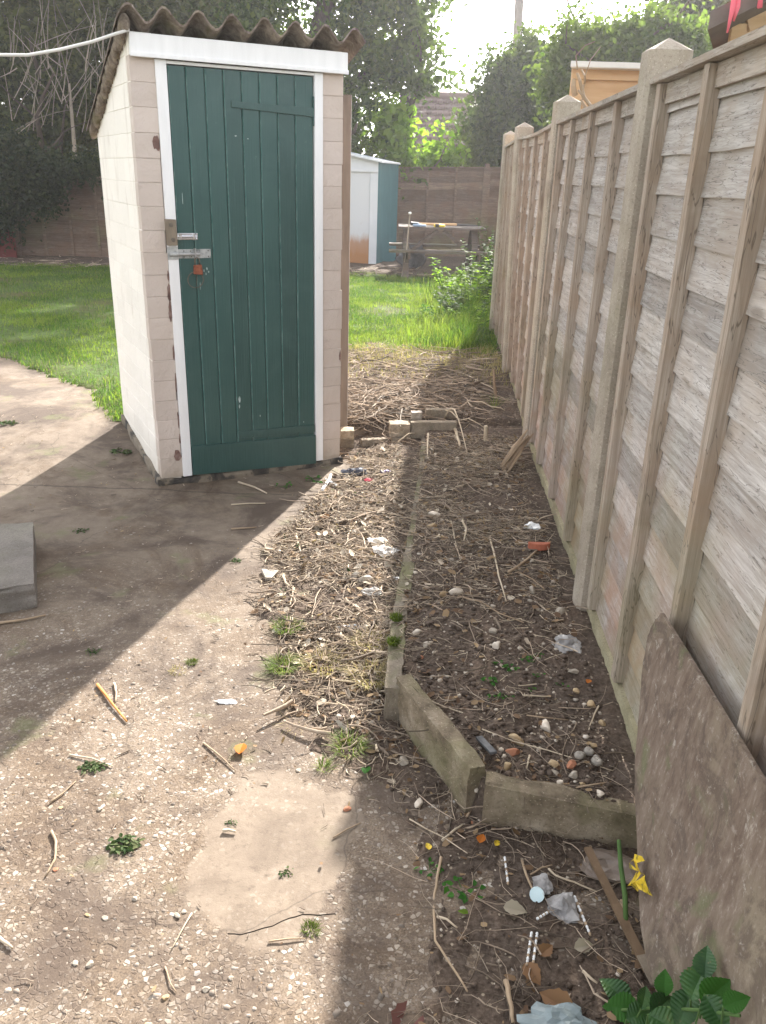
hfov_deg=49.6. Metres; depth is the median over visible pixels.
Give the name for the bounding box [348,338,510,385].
dry grass
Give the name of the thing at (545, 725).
stone
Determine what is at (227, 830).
stick
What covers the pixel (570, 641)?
crumpled foil
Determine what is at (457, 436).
stick
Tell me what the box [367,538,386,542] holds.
clear plastic
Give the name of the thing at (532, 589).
stone
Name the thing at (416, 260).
refuse sack
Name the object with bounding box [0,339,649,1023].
path
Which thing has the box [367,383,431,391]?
long stem
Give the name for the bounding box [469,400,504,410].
long stem
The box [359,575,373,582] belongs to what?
stone
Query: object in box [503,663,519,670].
weed
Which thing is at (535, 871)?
stick
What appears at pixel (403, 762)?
stone
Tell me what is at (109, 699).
stick
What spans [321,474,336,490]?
forked root
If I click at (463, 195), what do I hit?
back fence
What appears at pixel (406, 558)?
edging slab
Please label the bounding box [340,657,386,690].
grass tuft
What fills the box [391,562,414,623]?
edging slab
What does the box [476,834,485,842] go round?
fallen leaf
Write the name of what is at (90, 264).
verge litter
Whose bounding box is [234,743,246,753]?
fallen leaf
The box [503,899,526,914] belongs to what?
stone
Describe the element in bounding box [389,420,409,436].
brick
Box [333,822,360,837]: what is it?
stick
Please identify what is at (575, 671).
stone
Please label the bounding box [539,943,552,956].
fallen leaf
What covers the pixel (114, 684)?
stick
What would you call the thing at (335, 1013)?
exposed aggregate
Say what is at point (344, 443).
brick
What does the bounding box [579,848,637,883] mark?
clear plastic
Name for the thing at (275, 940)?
stick
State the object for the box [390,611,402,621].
moss
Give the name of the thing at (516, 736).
stone
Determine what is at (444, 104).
house
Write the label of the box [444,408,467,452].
long stem
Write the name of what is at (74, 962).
stone
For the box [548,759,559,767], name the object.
stone
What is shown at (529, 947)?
quill
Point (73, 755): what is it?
stick
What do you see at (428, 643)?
stone
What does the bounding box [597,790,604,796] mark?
stone
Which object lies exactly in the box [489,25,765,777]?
panel fence
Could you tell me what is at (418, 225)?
hand tool
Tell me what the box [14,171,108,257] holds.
back fence
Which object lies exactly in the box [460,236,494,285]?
tall weed
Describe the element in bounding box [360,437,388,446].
edging stone
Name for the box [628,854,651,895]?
yellow leaf
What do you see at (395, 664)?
edging slab
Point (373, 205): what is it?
metal shed
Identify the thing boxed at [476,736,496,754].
slate piece
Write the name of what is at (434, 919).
stick
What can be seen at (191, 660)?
grass tuft
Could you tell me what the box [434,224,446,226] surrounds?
pruning saw
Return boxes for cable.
[0,30,129,56]
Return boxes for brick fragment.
[528,542,549,550]
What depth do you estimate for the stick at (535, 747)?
2.26 m
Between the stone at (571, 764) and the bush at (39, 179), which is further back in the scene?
the bush at (39, 179)
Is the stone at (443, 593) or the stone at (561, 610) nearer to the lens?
the stone at (561, 610)
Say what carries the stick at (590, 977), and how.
on the soil
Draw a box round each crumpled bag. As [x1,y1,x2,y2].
[532,873,552,894]
[545,892,579,923]
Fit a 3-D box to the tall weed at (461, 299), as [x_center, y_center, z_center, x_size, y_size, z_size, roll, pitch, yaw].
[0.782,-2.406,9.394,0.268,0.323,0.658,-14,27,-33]
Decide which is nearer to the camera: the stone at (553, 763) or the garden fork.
the stone at (553, 763)
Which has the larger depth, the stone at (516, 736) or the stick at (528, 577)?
the stick at (528, 577)
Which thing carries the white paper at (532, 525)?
on the soil
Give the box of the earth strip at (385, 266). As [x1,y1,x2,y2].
[0,255,492,276]
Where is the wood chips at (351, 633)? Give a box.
[255,444,408,782]
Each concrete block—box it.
[410,420,455,437]
[425,408,455,418]
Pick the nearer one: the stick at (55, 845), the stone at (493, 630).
the stick at (55, 845)
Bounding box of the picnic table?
[389,224,487,278]
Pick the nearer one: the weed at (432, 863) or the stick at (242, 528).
the weed at (432, 863)
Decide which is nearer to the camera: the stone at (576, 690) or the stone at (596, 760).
the stone at (596, 760)
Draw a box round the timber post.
[340,95,351,426]
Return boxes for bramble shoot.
[617,839,627,920]
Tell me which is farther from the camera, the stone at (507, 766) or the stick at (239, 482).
the stick at (239, 482)
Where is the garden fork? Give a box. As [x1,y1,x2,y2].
[401,212,410,276]
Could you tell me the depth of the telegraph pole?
25.91 m
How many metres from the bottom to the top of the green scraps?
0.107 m
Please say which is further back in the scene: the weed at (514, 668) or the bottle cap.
the weed at (514, 668)
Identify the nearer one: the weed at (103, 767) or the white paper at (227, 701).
the weed at (103, 767)
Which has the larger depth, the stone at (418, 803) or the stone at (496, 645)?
the stone at (496, 645)
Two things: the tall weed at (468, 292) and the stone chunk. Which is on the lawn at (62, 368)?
the tall weed at (468, 292)
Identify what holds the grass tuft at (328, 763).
on the path
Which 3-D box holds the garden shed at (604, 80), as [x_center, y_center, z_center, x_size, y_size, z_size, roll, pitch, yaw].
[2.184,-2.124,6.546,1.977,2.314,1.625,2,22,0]
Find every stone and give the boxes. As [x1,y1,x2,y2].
[72,960,77,965]
[86,960,93,967]
[161,994,169,1000]
[202,986,210,992]
[343,806,350,811]
[351,571,360,577]
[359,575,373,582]
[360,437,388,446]
[399,756,408,765]
[412,629,421,634]
[414,798,422,807]
[423,641,430,647]
[428,511,439,515]
[439,591,447,596]
[449,588,463,594]
[489,627,497,633]
[492,641,500,648]
[503,762,511,770]
[505,748,519,756]
[508,733,523,745]
[529,586,534,593]
[540,719,550,732]
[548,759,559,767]
[555,607,565,613]
[566,759,576,768]
[568,669,578,673]
[568,770,577,778]
[573,688,579,693]
[587,700,595,707]
[589,743,596,747]
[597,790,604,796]
[598,720,605,725]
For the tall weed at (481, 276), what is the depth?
10.80 m
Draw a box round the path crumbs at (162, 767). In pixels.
[0,377,422,1023]
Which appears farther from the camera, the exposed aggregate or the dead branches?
the dead branches
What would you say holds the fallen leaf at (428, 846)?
on the soil
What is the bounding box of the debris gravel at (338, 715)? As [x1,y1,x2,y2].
[262,450,402,756]
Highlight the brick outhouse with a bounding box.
[86,2,365,485]
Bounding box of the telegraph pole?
[513,0,523,51]
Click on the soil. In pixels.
(622, 772)
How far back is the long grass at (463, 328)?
8.20 m
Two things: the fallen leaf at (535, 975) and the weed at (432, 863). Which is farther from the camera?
the weed at (432, 863)
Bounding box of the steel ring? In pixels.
[187,272,203,287]
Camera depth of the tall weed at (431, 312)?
8.88 m
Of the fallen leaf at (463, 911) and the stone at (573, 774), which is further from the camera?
the stone at (573, 774)
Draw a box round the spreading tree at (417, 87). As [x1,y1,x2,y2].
[357,0,472,166]
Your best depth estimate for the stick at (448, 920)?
1.85 m
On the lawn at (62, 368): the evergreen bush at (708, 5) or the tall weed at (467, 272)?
the tall weed at (467, 272)
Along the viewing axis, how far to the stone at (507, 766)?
2.18 m
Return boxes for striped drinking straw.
[573,895,591,936]
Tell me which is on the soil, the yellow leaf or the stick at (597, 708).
the stick at (597, 708)
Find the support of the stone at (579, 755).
on the soil
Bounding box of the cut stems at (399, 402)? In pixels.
[347,340,517,443]
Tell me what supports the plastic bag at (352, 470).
on the soil
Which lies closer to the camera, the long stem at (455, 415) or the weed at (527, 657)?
the weed at (527, 657)
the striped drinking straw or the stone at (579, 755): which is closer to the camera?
the striped drinking straw
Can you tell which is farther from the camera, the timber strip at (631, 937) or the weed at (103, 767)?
the weed at (103, 767)
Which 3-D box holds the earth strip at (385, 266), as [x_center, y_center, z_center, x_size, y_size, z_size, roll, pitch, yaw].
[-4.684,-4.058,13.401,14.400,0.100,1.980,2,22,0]
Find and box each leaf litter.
[1,406,411,1017]
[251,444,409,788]
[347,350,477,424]
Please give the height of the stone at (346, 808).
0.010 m
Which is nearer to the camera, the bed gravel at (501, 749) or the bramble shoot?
the bramble shoot
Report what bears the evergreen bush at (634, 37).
on the ground
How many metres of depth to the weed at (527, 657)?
2.68 m
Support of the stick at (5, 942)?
on the path
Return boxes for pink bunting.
[726,0,762,32]
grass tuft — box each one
[167,664,185,675]
[184,657,198,665]
[259,647,306,675]
[269,612,305,634]
[291,640,354,677]
[300,917,326,938]
[308,753,340,772]
[321,723,374,760]
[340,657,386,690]
[345,626,388,653]
[477,394,515,407]
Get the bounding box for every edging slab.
[383,623,406,720]
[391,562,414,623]
[396,673,485,812]
[403,510,416,561]
[413,472,421,509]
[419,437,425,469]
[482,771,636,848]
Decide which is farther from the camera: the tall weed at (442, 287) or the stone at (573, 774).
the tall weed at (442, 287)
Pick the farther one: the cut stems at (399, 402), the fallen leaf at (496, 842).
the cut stems at (399, 402)
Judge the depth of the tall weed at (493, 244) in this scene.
12.79 m
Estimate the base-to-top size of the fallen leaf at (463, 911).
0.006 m
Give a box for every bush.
[0,115,102,251]
[440,16,553,166]
[511,0,714,125]
[643,0,730,27]
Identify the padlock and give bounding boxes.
[193,257,202,274]
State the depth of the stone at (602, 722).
2.37 m
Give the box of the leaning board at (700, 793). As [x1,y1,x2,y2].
[635,613,765,1023]
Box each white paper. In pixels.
[217,699,236,704]
[524,521,539,529]
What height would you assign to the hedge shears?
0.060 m
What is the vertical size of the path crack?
0.004 m
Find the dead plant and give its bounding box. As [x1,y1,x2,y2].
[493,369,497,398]
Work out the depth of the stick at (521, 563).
3.32 m
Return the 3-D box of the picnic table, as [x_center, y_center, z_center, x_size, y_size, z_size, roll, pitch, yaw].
[0.834,-4.085,13.011,1.485,0.768,1.673,2,22,0]
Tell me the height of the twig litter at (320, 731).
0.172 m
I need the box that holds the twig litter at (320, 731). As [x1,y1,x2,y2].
[229,438,437,785]
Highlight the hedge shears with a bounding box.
[411,222,477,225]
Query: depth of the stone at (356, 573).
3.33 m
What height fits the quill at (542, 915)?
0.010 m
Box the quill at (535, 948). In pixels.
[532,932,537,962]
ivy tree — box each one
[0,0,239,169]
[176,0,285,29]
[190,0,439,199]
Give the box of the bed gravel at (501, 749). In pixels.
[407,527,613,792]
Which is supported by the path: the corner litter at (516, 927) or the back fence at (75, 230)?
the corner litter at (516, 927)
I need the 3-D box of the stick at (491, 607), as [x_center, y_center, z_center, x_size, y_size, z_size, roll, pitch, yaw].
[0.390,0.345,2.982,0.283,0.010,0.022,20,28,37]
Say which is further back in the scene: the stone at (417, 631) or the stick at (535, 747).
the stone at (417, 631)
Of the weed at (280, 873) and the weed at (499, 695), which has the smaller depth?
the weed at (280, 873)
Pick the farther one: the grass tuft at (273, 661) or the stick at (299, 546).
the stick at (299, 546)
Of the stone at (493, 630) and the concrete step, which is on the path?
the concrete step
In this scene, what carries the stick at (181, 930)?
on the path
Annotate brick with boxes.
[340,427,353,439]
[340,437,353,447]
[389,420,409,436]
[390,436,410,441]
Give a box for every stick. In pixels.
[0,614,45,623]
[0,936,12,948]
[45,830,56,875]
[49,781,75,803]
[69,754,112,766]
[96,683,127,721]
[113,682,116,702]
[164,966,176,991]
[171,913,191,949]
[203,742,235,771]
[222,828,235,832]
[231,503,264,504]
[231,527,256,529]
[238,481,266,493]
[268,938,304,942]
[282,573,290,587]
[295,533,301,556]
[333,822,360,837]
[409,819,466,852]
[427,433,428,456]
[433,701,484,720]
[433,856,467,991]
[437,916,457,927]
[441,824,462,841]
[450,520,460,560]
[453,428,460,446]
[458,595,523,622]
[462,518,467,539]
[482,729,612,770]
[489,538,506,600]
[503,978,514,1022]
[505,572,544,588]
[507,550,537,572]
[521,859,532,887]
[523,694,549,696]
[526,715,567,719]
[530,864,551,875]
[548,868,595,891]
[576,781,610,788]
[582,970,597,983]
[588,705,598,729]
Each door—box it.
[166,65,315,474]
[350,171,369,263]
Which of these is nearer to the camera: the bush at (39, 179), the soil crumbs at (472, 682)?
the soil crumbs at (472, 682)
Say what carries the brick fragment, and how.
on the soil
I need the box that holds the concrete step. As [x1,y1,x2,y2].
[0,522,37,613]
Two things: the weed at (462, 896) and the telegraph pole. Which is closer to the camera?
the weed at (462, 896)
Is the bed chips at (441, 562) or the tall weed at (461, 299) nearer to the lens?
the bed chips at (441, 562)
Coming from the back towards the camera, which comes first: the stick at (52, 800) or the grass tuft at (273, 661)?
the grass tuft at (273, 661)
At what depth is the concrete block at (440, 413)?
5.26 m
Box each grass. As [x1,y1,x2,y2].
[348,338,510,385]
[385,271,487,353]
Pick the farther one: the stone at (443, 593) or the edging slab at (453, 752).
the stone at (443, 593)
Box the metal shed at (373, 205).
[350,152,400,263]
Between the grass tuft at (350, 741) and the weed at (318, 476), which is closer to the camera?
the grass tuft at (350, 741)
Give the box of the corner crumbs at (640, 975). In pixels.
[323,693,644,1023]
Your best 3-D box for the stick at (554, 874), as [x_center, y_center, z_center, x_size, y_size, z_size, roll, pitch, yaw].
[0.447,0.876,1.964,0.121,0.015,0.016,13,25,26]
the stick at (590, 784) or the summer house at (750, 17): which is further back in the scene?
the summer house at (750, 17)
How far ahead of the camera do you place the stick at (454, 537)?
3.55 m
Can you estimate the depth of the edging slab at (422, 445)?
4.77 m
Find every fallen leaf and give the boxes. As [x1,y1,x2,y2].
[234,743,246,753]
[361,766,370,772]
[391,1000,423,1023]
[425,843,431,849]
[458,908,467,913]
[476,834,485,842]
[494,840,499,845]
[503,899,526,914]
[522,962,540,985]
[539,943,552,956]
[539,988,572,1004]
[574,938,592,952]
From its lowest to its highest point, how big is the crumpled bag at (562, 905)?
0.030 m
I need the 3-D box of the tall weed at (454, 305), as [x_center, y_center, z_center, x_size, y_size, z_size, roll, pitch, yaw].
[0.853,-2.176,8.783,0.625,0.360,0.446,2,22,0]
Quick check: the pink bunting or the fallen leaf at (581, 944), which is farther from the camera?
the pink bunting
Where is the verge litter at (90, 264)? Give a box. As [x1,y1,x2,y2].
[0,255,456,276]
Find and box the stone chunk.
[411,410,421,419]
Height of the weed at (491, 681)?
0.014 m
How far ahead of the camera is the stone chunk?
5.11 m
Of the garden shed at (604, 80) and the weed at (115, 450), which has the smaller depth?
the weed at (115, 450)
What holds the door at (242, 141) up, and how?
in the brick outhouse
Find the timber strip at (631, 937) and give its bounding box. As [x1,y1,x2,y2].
[584,846,653,985]
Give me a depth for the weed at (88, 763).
2.30 m
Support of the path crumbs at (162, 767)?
on the path
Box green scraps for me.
[267,450,401,723]
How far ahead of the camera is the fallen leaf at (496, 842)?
2.06 m
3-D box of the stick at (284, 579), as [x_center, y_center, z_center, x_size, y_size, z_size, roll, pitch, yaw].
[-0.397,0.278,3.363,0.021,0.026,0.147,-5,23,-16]
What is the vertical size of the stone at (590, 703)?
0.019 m
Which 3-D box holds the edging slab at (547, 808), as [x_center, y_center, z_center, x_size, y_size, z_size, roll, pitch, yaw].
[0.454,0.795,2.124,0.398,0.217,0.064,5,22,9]
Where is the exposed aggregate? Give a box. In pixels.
[0,520,406,1023]
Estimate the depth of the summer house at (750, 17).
4.24 m
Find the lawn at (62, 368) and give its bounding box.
[0,264,499,421]
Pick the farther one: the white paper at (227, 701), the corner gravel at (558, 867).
the white paper at (227, 701)
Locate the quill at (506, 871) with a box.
[504,856,508,884]
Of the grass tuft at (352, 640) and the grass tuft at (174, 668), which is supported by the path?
the grass tuft at (174, 668)
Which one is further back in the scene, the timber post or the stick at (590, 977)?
the timber post
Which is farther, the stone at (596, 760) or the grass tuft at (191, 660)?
the grass tuft at (191, 660)
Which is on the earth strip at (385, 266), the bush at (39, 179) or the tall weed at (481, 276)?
the bush at (39, 179)
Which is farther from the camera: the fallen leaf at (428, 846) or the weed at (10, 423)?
the weed at (10, 423)
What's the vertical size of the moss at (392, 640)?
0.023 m
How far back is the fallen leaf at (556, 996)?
1.67 m
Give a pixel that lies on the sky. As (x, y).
(472, 20)
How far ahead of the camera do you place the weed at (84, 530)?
3.79 m
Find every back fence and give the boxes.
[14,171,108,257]
[396,164,500,256]
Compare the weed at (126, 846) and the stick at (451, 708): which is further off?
the stick at (451, 708)
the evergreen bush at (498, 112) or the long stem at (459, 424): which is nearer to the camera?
the long stem at (459, 424)
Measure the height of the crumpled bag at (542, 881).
0.016 m
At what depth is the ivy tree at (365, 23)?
15.52 m
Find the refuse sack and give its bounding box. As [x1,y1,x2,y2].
[395,241,425,267]
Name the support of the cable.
attached to the brick outhouse
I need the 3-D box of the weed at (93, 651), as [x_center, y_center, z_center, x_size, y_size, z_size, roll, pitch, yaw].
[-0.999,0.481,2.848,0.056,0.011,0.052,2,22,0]
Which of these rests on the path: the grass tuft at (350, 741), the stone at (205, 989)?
the stone at (205, 989)
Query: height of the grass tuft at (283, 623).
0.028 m
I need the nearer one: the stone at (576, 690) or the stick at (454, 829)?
the stick at (454, 829)
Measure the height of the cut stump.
0.116 m
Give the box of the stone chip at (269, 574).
[261,569,278,579]
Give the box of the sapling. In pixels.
[411,117,471,167]
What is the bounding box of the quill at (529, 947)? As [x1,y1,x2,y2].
[526,931,532,965]
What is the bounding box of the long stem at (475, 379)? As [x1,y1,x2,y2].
[451,370,497,391]
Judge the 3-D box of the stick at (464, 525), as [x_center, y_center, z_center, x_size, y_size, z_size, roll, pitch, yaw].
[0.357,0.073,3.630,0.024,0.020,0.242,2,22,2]
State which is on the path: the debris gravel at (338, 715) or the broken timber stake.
the debris gravel at (338, 715)
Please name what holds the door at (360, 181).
in the metal shed at (373, 205)
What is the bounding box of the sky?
[2,0,667,156]
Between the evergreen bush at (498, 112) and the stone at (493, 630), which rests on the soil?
the stone at (493, 630)
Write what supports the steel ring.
hanging from the padlock
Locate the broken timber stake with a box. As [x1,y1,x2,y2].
[500,429,533,471]
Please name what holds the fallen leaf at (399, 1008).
on the soil
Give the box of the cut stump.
[483,425,487,440]
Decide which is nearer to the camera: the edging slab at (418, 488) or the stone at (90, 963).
the stone at (90, 963)
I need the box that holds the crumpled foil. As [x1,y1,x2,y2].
[551,634,581,653]
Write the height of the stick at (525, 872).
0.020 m
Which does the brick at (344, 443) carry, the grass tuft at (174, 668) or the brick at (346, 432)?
the brick at (346, 432)
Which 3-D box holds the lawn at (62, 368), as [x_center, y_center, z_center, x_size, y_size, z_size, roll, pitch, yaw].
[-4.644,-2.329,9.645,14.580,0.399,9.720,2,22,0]
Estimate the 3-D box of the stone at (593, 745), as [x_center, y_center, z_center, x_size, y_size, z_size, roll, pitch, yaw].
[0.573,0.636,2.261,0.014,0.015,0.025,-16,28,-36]
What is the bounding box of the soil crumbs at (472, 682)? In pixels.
[402,524,622,790]
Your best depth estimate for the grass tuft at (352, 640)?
2.89 m
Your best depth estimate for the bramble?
1.41 m
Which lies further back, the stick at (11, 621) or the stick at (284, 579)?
the stick at (284, 579)
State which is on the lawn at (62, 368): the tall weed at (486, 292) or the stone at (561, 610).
the tall weed at (486, 292)
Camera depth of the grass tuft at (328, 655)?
2.80 m
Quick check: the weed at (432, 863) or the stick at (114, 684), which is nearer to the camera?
the weed at (432, 863)
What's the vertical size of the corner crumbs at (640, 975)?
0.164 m
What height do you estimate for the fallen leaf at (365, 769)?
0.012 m
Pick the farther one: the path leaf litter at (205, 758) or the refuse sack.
the refuse sack
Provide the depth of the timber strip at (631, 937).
1.85 m
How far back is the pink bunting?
4.04 m
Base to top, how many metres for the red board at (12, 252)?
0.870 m
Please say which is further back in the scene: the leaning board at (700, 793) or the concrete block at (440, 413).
the concrete block at (440, 413)
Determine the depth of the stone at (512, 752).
2.23 m
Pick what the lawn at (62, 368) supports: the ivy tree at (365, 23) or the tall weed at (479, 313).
the tall weed at (479, 313)
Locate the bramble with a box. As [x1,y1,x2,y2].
[599,945,750,1023]
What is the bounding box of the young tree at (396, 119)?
[354,78,448,202]
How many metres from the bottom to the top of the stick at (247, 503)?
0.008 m
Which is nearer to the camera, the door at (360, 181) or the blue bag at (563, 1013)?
the blue bag at (563, 1013)
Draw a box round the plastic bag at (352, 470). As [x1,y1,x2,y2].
[341,467,367,476]
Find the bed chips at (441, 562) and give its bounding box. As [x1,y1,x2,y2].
[409,433,559,759]
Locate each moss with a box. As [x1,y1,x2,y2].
[386,635,400,646]
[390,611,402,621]
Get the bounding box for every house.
[400,91,476,166]
[708,0,765,48]
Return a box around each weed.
[0,420,16,425]
[72,528,88,533]
[76,760,101,774]
[85,648,100,655]
[85,762,107,773]
[106,833,144,854]
[109,447,131,454]
[225,819,237,825]
[278,866,293,878]
[306,475,325,482]
[413,857,443,875]
[419,304,475,318]
[421,300,473,315]
[429,257,483,296]
[431,285,464,305]
[436,287,490,316]
[442,876,485,902]
[445,262,482,284]
[447,273,491,307]
[447,304,492,328]
[456,252,492,286]
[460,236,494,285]
[462,263,492,302]
[468,218,494,273]
[481,677,497,685]
[497,693,514,698]
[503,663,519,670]
[520,655,534,662]
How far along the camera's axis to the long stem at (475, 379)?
6.12 m
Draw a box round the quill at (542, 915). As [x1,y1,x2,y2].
[536,911,548,919]
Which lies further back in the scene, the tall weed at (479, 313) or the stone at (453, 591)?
the tall weed at (479, 313)
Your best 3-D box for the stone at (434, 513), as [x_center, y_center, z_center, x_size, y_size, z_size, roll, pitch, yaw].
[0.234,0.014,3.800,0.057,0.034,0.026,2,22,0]
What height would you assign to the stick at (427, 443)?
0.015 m
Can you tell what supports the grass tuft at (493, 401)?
on the soil
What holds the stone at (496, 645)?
on the soil
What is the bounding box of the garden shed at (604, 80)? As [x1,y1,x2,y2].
[569,61,639,109]
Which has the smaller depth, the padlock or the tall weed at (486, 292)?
the padlock
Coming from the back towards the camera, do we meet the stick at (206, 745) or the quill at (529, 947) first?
the stick at (206, 745)
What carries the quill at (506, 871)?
on the soil
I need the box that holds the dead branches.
[1,0,107,151]
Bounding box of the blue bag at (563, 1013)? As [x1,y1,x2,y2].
[516,1001,596,1023]
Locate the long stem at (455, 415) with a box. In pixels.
[416,405,483,427]
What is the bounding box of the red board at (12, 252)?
[0,226,16,257]
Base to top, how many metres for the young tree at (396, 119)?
3.283 m
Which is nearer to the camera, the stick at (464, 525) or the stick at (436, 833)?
the stick at (436, 833)
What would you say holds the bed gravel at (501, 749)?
on the soil
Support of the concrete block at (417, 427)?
on the soil
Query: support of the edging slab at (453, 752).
on the ground
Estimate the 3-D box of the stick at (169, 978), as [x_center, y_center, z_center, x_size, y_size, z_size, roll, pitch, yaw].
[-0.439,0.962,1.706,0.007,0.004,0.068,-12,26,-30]
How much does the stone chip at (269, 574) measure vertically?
0.014 m
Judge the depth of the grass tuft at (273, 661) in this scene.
2.79 m
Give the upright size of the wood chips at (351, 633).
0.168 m
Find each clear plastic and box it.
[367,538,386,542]
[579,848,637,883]
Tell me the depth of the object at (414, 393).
5.80 m
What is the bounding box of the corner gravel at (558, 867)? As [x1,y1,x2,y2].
[349,705,635,1012]
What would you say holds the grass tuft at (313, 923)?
on the path
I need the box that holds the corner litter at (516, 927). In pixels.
[307,670,655,1023]
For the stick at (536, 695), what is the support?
on the soil
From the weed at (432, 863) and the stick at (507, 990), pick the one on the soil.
the stick at (507, 990)
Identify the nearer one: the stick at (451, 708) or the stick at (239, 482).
the stick at (451, 708)
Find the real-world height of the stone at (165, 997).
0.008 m
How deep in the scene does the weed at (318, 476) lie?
4.50 m
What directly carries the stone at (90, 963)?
on the path
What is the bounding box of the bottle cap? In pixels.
[530,886,543,902]
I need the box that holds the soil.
[256,342,654,1023]
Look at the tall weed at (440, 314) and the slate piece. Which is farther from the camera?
the tall weed at (440, 314)
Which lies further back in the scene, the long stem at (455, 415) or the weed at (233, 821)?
the long stem at (455, 415)
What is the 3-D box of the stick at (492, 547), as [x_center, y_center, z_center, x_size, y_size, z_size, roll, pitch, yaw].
[0.454,0.216,3.319,0.012,0.024,0.621,2,22,1]
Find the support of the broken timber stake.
on the soil
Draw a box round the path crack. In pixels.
[228,913,335,934]
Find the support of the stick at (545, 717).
on the soil
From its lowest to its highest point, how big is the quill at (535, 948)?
0.008 m
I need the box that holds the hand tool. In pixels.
[413,224,425,226]
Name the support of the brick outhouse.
on the path

